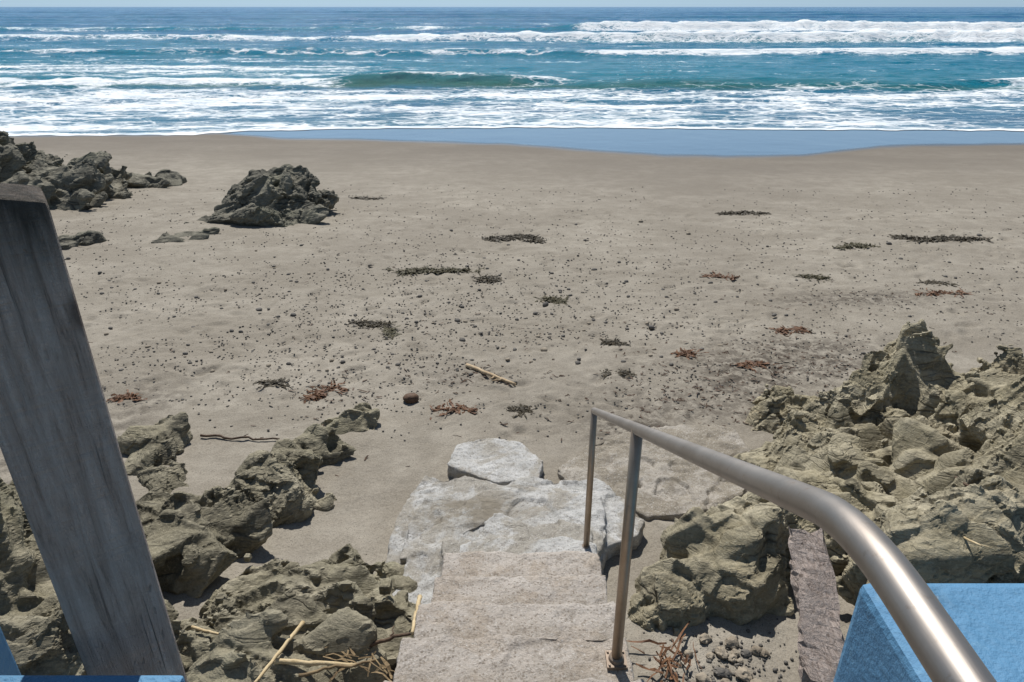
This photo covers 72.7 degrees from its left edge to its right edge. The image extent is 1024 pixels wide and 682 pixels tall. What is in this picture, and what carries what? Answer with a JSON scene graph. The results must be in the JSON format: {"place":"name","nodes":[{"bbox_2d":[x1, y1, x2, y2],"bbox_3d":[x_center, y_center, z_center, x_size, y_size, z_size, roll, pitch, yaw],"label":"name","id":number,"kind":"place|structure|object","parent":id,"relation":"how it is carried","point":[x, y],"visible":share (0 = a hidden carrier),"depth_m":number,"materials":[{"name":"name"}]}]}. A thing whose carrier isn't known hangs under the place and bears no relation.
{"place":"outdoors","nodes":[
{"label":"outdoors","id":0,"kind":"place"},
{"bbox_2d":[0,127,1023,681],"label":"beach","id":1,"kind":"structure","parent":0,"point":[672,179],"depth_m":9.53,"materials":[{"name":"beige sand"}]},
{"bbox_2d":[0,131,36,182],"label":"rock outcrop","id":2,"kind":"object","parent":1,"relation":"on","point":[14,157],"visible":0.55,"depth_m":14.44,"materials":[{"name":"grey stone"}]},
{"bbox_2d":[1,150,132,210],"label":"rock outcrop","id":3,"kind":"object","parent":1,"relation":"on","point":[89,180],"visible":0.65,"depth_m":14.43,"materials":[{"name":"grey stone"}]},
{"bbox_2d":[58,230,106,248],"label":"rock outcrop","id":4,"kind":"object","parent":1,"relation":"on","point":[88,237],"visible":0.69,"depth_m":11.59,"materials":[{"name":"grey stone"}]},
{"bbox_2d":[0,477,210,674],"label":"rock outcrop","id":5,"kind":"object","parent":1,"relation":"on","point":[35,629],"visible":0.38,"depth_m":3.48,"materials":[{"name":"beige stone"}]},
{"bbox_2d":[106,389,146,403],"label":"seaweed clump","id":6,"kind":"object","parent":1,"relation":"on","point":[126,396],"visible":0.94,"depth_m":6.43,"materials":[{"name":"brown plant"}]},
{"bbox_2d":[117,412,192,493],"bbox_3d":[-2.801,0.965,5.384,0.606,0.388,0.984,-10,27,-19],"label":"rock outcrop","id":7,"kind":"object","parent":1,"relation":"on","point":[162,442],"visible":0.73,"depth_m":5.45,"materials":[{"name":"grey stone"}]},
{"bbox_2d":[127,169,186,187],"bbox_3d":[-8.486,-3.749,16.483,1.373,0.495,0.974,0,26,0],"label":"rock outcrop","id":8,"kind":"object","parent":1,"relation":"on","point":[163,178],"visible":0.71,"depth_m":16.25,"materials":[{"name":"grey stone"}]},
{"bbox_2d":[151,227,219,242],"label":"rock outcrop","id":9,"kind":"object","parent":1,"relation":"on","point":[204,233],"visible":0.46,"depth_m":11.86,"materials":[{"name":"grey stone"}]},
{"bbox_2d":[200,434,279,440],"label":"seaweed stalk","id":10,"kind":"object","parent":1,"relation":"on","point":[228,438],"visible":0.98,"depth_m":5.74,"materials":[{"name":"brown plant"}]},
{"bbox_2d":[136,402,379,597],"bbox_3d":[-1.740,1.046,5.041,1.205,0.666,2.472,19,31,34],"label":"rock outcrop","id":11,"kind":"object","parent":1,"relation":"on","point":[198,545],"visible":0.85,"depth_m":4.61,"materials":[{"name":"grey stone"}]},
{"bbox_2d":[185,164,338,226],"bbox_3d":[-4.863,-2.587,13.435,3.008,1.363,1.937,0,26,0],"label":"rock outcrop","id":12,"kind":"object","parent":1,"relation":"on","point":[285,195],"visible":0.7,"depth_m":13.21,"materials":[{"name":"grey stone"}]},
{"bbox_2d":[253,378,291,388],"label":"seaweed clump","id":13,"kind":"object","parent":1,"relation":"on","point":[280,381],"visible":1,"depth_m":6.68,"materials":[{"name":"plant"}]},
{"bbox_2d":[180,543,417,681],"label":"rock outcrop","id":14,"kind":"object","parent":1,"relation":"on","point":[340,600],"visible":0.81,"depth_m":3.59,"materials":[{"name":"beige stone"}]},
{"bbox_2d":[191,625,218,634],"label":"reed","id":15,"kind":"object","parent":14,"relation":"on","point":[203,630],"visible":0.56,"depth_m":3.52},
{"bbox_2d":[254,620,304,681],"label":"reed","id":16,"kind":"object","parent":14,"relation":"on","point":[286,642],"visible":1,"depth_m":3.22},
{"bbox_2d":[274,658,355,665],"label":"reed","id":17,"kind":"object","parent":14,"relation":"on","point":[299,662],"visible":0.88,"depth_m":3.17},
{"bbox_2d":[298,659,384,676],"bbox_3d":[-0.753,1.457,3.107,0.382,0.022,0.078,-1,26,-2],"label":"twig","id":18,"kind":"object","parent":14,"relation":"on","point":[332,667],"visible":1,"depth_m":3.10,"materials":[{"name":"brown wood"}]},
{"bbox_2d":[323,646,394,681],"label":"leaf litter","id":19,"kind":"object","parent":14,"relation":"on","point":[387,665],"visible":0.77,"depth_m":3.20,"materials":[{"name":"brown plant"}]},
{"bbox_2d":[369,626,413,646],"bbox_3d":[-0.548,1.382,3.294,0.264,0.115,0.080,0,26,0],"label":"twig","id":20,"kind":"object","parent":14,"relation":"on","point":[390,638],"visible":0.84,"depth_m":3.27,"materials":[{"name":"brown wood"}]},
{"bbox_2d":[298,380,347,403],"bbox_3d":[-1.777,0.463,6.548,0.474,0.048,0.326,-11,28,-22],"label":"seaweed clump","id":21,"kind":"object","parent":1,"relation":"on","point":[317,395],"visible":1,"depth_m":6.53,"materials":[{"name":"brown plant"}]},
{"bbox_2d":[349,195,386,199],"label":"seaweed clump","id":22,"kind":"object","parent":1,"relation":"on","point":[364,198],"visible":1,"depth_m":15.14,"materials":[{"name":"plant"}]},
{"bbox_2d":[347,317,395,327],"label":"seaweed clump","id":23,"kind":"object","parent":1,"relation":"on","point":[373,324],"visible":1,"depth_m":8.17,"materials":[{"name":"plant"}]},
{"bbox_2d":[378,325,402,339],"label":"seaweed clump","id":24,"kind":"object","parent":1,"relation":"on","point":[390,331],"visible":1,"depth_m":7.95,"materials":[{"name":"green plant"}]},
{"bbox_2d":[403,393,418,403],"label":"stone","id":25,"kind":"object","parent":1,"relation":"on","point":[411,398],"visible":1,"depth_m":6.31,"materials":[{"name":"brown stone"}]},
{"bbox_2d":[385,265,484,276],"bbox_3d":[-1.143,-1.029,10.153,1.506,0.058,0.489,-4,26,-8],"label":"seaweed clump","id":26,"kind":"object","parent":1,"relation":"on","point":[408,271],"visible":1,"depth_m":10.14,"materials":[{"name":"plant"}]},
{"bbox_2d":[429,399,477,419],"bbox_3d":[-0.533,0.600,6.225,0.454,0.040,0.314,-5,26,-11],"label":"seaweed clump","id":27,"kind":"object","parent":1,"relation":"on","point":[456,409],"visible":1,"depth_m":6.20,"materials":[{"name":"brown plant"}]},
{"bbox_2d":[471,274,501,283],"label":"seaweed clump","id":28,"kind":"object","parent":1,"relation":"on","point":[489,278],"visible":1,"depth_m":9.81,"materials":[{"name":"plant"}]},
{"bbox_2d":[465,363,515,385],"bbox_3d":[-0.242,0.345,6.817,0.677,0.072,0.125,23,34,39],"label":"driftwood stick","id":29,"kind":"object","parent":1,"relation":"on","point":[482,371],"visible":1,"depth_m":6.82,"materials":[{"name":"beige wood"}]},
{"bbox_2d":[447,438,542,485],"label":"concrete slab","id":30,"kind":"structure","parent":1,"relation":"on","point":[502,462],"depth_m":5.30,"materials":[{"name":"grey concrete"}]},
{"bbox_2d":[384,550,643,681],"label":"concrete steps","id":31,"kind":"structure","parent":1,"relation":"on","point":[494,616],"depth_m":2.73,"materials":[{"name":"beige concrete"}]},
{"bbox_2d":[0,183,187,681],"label":"wooden railing","id":32,"kind":"object","parent":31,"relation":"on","point":[60,450],"visible":1,"depth_m":0.66,"materials":[{"name":"grey wood"}]},
{"bbox_2d":[410,594,421,634],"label":"reed","id":33,"kind":"object","parent":31,"relation":"on","point":[419,599],"visible":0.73,"depth_m":3.11,"materials":[{"name":"beige plant"}]},
{"bbox_2d":[482,233,546,243],"bbox_3d":[0.036,-1.757,11.875,1.122,0.086,0.711,0,26,0],"label":"seaweed clump","id":34,"kind":"object","parent":1,"relation":"on","point":[510,237],"visible":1,"depth_m":11.87,"materials":[{"name":"plant"}]},
{"bbox_2d":[386,475,644,603],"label":"concrete slab","id":35,"kind":"structure","parent":1,"relation":"on","point":[436,520],"depth_m":4.51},
{"bbox_2d":[582,407,996,681],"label":"handrail","id":36,"kind":"object","parent":35,"relation":"on","point":[940,645],"visible":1,"depth_m":0.60,"materials":[{"name":"silver metal"}]},
{"bbox_2d":[506,403,537,418],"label":"seaweed clump","id":37,"kind":"object","parent":1,"relation":"on","point":[521,409],"visible":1,"depth_m":6.19,"materials":[{"name":"plant"}]},
{"bbox_2d":[78,207,1003,475],"bbox_3d":[1.541,-0.726,9.459,17.692,0.510,8.920,-13,29,-25],"label":"wrack","id":38,"kind":"object","parent":1,"relation":"on","point":[726,352],"visible":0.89,"depth_m":6.86,"materials":[{"name":"brown plant"}]},
{"bbox_2d":[534,294,567,305],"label":"seaweed clump","id":39,"kind":"object","parent":1,"relation":"on","point":[552,299],"visible":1,"depth_m":9.01,"materials":[{"name":"plant"}]},
{"bbox_2d":[599,337,630,346],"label":"seaweed clump","id":40,"kind":"object","parent":1,"relation":"on","point":[615,342],"visible":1,"depth_m":7.62,"materials":[{"name":"plant"}]},
{"bbox_2d":[600,368,634,378],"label":"seaweed clump","id":41,"kind":"object","parent":1,"relation":"on","point":[621,373],"visible":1,"depth_m":6.89,"materials":[{"name":"plant"}]},
{"bbox_2d":[557,424,749,520],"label":"concrete slab","id":42,"kind":"structure","parent":1,"relation":"on","point":[663,472],"depth_m":5.23,"materials":[{"name":"grey concrete"}]},
{"bbox_2d":[626,620,701,681],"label":"leaf litter","id":43,"kind":"object","parent":1,"relation":"on","point":[668,660],"visible":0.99,"depth_m":3.67,"materials":[{"name":"brown plant"}]},
{"bbox_2d":[663,667,677,679],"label":"stone","id":44,"kind":"object","parent":1,"relation":"on","point":[669,673],"visible":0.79,"depth_m":3.61,"materials":[{"name":"grey stone"}]},
{"bbox_2d":[677,660,682,667],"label":"stone","id":45,"kind":"object","parent":1,"relation":"on","point":[680,663],"visible":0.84,"depth_m":3.67,"materials":[{"name":"grey stone"}]},
{"bbox_2d":[683,650,692,656],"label":"stone","id":46,"kind":"object","parent":1,"relation":"on","point":[688,652],"visible":0.88,"depth_m":3.74,"materials":[{"name":"grey stone"}]},
{"bbox_2d":[670,347,708,359],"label":"seaweed clump","id":47,"kind":"object","parent":1,"relation":"on","point":[687,354],"visible":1,"depth_m":7.33,"materials":[{"name":"brown plant"}]},
{"bbox_2d":[695,672,710,681],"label":"stone","id":48,"kind":"object","parent":1,"relation":"on","point":[702,677],"visible":1,"depth_m":3.58,"materials":[{"name":"beige stone"}]},
{"bbox_2d":[699,633,711,643],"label":"stone","id":49,"kind":"object","parent":1,"relation":"on","point":[704,638],"visible":1,"depth_m":3.81,"materials":[{"name":"grey stone"}]},
{"bbox_2d":[706,652,714,659],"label":"stone","id":50,"kind":"object","parent":1,"relation":"on","point":[710,655],"visible":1,"depth_m":3.72,"materials":[{"name":"grey stone"}]},
{"bbox_2d":[713,666,724,676],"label":"stone","id":51,"kind":"object","parent":1,"relation":"on","point":[719,671],"visible":1,"depth_m":3.62,"materials":[{"name":"grey stone"}]},
{"bbox_2d":[699,270,739,279],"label":"seaweed clump","id":52,"kind":"object","parent":1,"relation":"on","point":[732,277],"visible":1,"depth_m":9.97,"materials":[{"name":"plant"}]},
{"bbox_2d":[715,646,728,658],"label":"stone","id":53,"kind":"object","parent":1,"relation":"on","point":[721,652],"visible":1,"depth_m":3.72,"materials":[{"name":"grey stone"}]},
{"bbox_2d":[627,493,819,635],"bbox_3d":[1.280,1.368,4.218,1.332,0.753,0.733,-5,26,-11],"label":"boulder","id":54,"kind":"object","parent":1,"relation":"on","point":[730,559],"visible":0.77,"depth_m":4.03,"materials":[{"name":"beige stone"}]},
{"bbox_2d":[721,678,730,681],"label":"stone","id":55,"kind":"object","parent":1,"relation":"on","point":[725,680],"visible":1,"depth_m":3.57,"materials":[{"name":"beige stone"}]},
{"bbox_2d":[724,667,731,678],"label":"stone","id":56,"kind":"object","parent":1,"relation":"on","point":[728,673],"visible":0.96,"depth_m":3.61,"materials":[{"name":"grey stone"}]},
{"bbox_2d":[724,636,738,648],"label":"stone","id":57,"kind":"object","parent":1,"relation":"on","point":[732,642],"visible":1,"depth_m":3.78,"materials":[{"name":"grey stone"}]},
{"bbox_2d":[728,653,736,662],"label":"stone","id":58,"kind":"object","parent":1,"relation":"on","point":[732,658],"visible":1,"depth_m":3.70,"materials":[{"name":"grey stone"}]},
{"bbox_2d":[730,648,739,656],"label":"stone","id":59,"kind":"object","parent":1,"relation":"on","point":[736,652],"visible":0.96,"depth_m":3.74,"materials":[{"name":"grey stone"}]},
{"bbox_2d":[714,210,769,215],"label":"seaweed clump","id":60,"kind":"object","parent":1,"relation":"on","point":[730,212],"visible":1,"depth_m":13.74,"materials":[{"name":"plant"}]},
{"bbox_2d":[735,666,752,681],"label":"stone","id":61,"kind":"object","parent":1,"relation":"on","point":[744,674],"visible":1,"depth_m":3.59,"materials":[{"name":"beige stone"}]},
{"bbox_2d":[740,649,751,657],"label":"stone","id":62,"kind":"object","parent":1,"relation":"on","point":[746,653],"visible":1,"depth_m":3.73,"materials":[{"name":"grey stone"}]},
{"bbox_2d":[750,645,762,655],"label":"stone","id":63,"kind":"object","parent":1,"relation":"on","point":[755,650],"visible":1,"depth_m":3.74,"materials":[{"name":"grey stone"}]},
{"bbox_2d":[750,678,763,681],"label":"stone","id":64,"kind":"object","parent":1,"relation":"on","point":[755,680],"visible":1,"depth_m":3.56,"materials":[{"name":"beige stone"}]},
{"bbox_2d":[736,360,782,372],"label":"seaweed clump","id":65,"kind":"object","parent":1,"relation":"on","point":[752,363],"visible":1,"depth_m":7.06,"materials":[{"name":"brown plant"}]},
{"bbox_2d":[759,647,769,656],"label":"stone","id":66,"kind":"object","parent":1,"relation":"on","point":[764,653],"visible":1,"depth_m":3.73,"materials":[{"name":"grey stone"}]},
{"bbox_2d":[768,324,810,336],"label":"seaweed clump","id":67,"kind":"object","parent":1,"relation":"on","point":[795,329],"visible":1,"depth_m":8.02,"materials":[{"name":"plant"}]},
{"bbox_2d":[733,384,888,575],"bbox_3d":[2.187,0.919,5.158,1.257,0.722,2.203,15,29,28],"label":"rock outcrop","id":68,"kind":"object","parent":1,"relation":"on","point":[831,445],"visible":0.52,"depth_m":5.23,"materials":[{"name":"grey stone"}]},
{"bbox_2d":[792,273,833,282],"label":"seaweed clump","id":69,"kind":"object","parent":1,"relation":"on","point":[807,276],"visible":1,"depth_m":9.90,"materials":[{"name":"plant"}]},
{"bbox_2d":[788,526,844,681],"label":"timber","id":70,"kind":"object","parent":1,"relation":"on","point":[821,641],"visible":0.95,"depth_m":3.61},
{"bbox_2d":[832,242,880,249],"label":"seaweed clump","id":71,"kind":"object","parent":1,"relation":"on","point":[853,244],"visible":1,"depth_m":11.40,"materials":[{"name":"plant"}]},
{"bbox_2d":[831,478,927,605],"bbox_3d":[2.156,1.224,4.088,0.760,0.714,0.831,-15,29,-28],"label":"boulder","id":72,"kind":"object","parent":1,"relation":"on","point":[852,580],"visible":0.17,"depth_m":4.11,"materials":[{"name":"grey stone"}]},
{"bbox_2d":[802,319,979,439],"bbox_3d":[3.071,0.468,5.638,1.425,1.053,0.913,-7,27,-15],"label":"rock outcrop","id":73,"kind":"object","parent":1,"relation":"on","point":[909,372],"visible":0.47,"depth_m":5.66,"materials":[{"name":"grey stone"}]},
{"bbox_2d":[889,234,927,241],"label":"seaweed clump","id":74,"kind":"object","parent":1,"relation":"on","point":[901,236],"visible":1,"depth_m":11.91,"materials":[{"name":"plant"}]},
{"bbox_2d":[833,583,1023,681],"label":"parapet wall","id":75,"kind":"structure","parent":1,"relation":"on","point":[988,619],"depth_m":1.20,"materials":[{"name":"blue paint"}]},
{"bbox_2d":[855,344,1023,583],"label":"rock outcrop","id":76,"kind":"object","parent":1,"relation":"on","point":[976,444],"visible":0.8,"depth_m":4.21,"materials":[{"name":"grey stone"}]},
{"bbox_2d":[963,536,991,548],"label":"reed","id":77,"kind":"object","parent":76,"relation":"on","point":[974,542],"visible":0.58,"depth_m":3.40,"materials":[{"name":"beige plant"}]},
{"bbox_2d":[919,279,959,286],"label":"seaweed clump","id":78,"kind":"object","parent":1,"relation":"on","point":[928,281],"visible":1,"depth_m":9.56,"materials":[{"name":"plant"}]},
{"bbox_2d":[913,287,972,297],"bbox_3d":[5.669,-0.633,9.166,0.782,0.039,0.386,0,26,0],"label":"seaweed clump","id":79,"kind":"object","parent":1,"relation":"on","point":[936,293],"visible":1,"depth_m":9.15,"materials":[{"name":"brown plant"}]},
{"bbox_2d":[909,234,992,242],"bbox_3d":[7.418,-1.726,11.768,1.594,0.073,0.557,0,26,0],"label":"seaweed clump","id":80,"kind":"object","parent":1,"relation":"on","point":[934,239],"visible":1,"depth_m":11.74,"materials":[{"name":"plant"}]},
{"bbox_2d":[0,7,1023,135],"bbox_3d":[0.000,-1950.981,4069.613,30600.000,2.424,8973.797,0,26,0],"label":"sea","id":81,"kind":"structure","parent":0,"point":[89,71],"depth_m":55.89,"materials":[{"name":"liquid"}]},
{"bbox_2d":[0,0,1023,6],"label":"sky","id":82,"kind":"structure","parent":0,"point":[3,3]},
{"bbox_2d":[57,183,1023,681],"bbox_3d":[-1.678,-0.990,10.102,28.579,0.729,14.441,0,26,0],"label":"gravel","id":83,"kind":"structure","parent":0,"point":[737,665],"depth_m":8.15,"materials":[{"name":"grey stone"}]}
]}

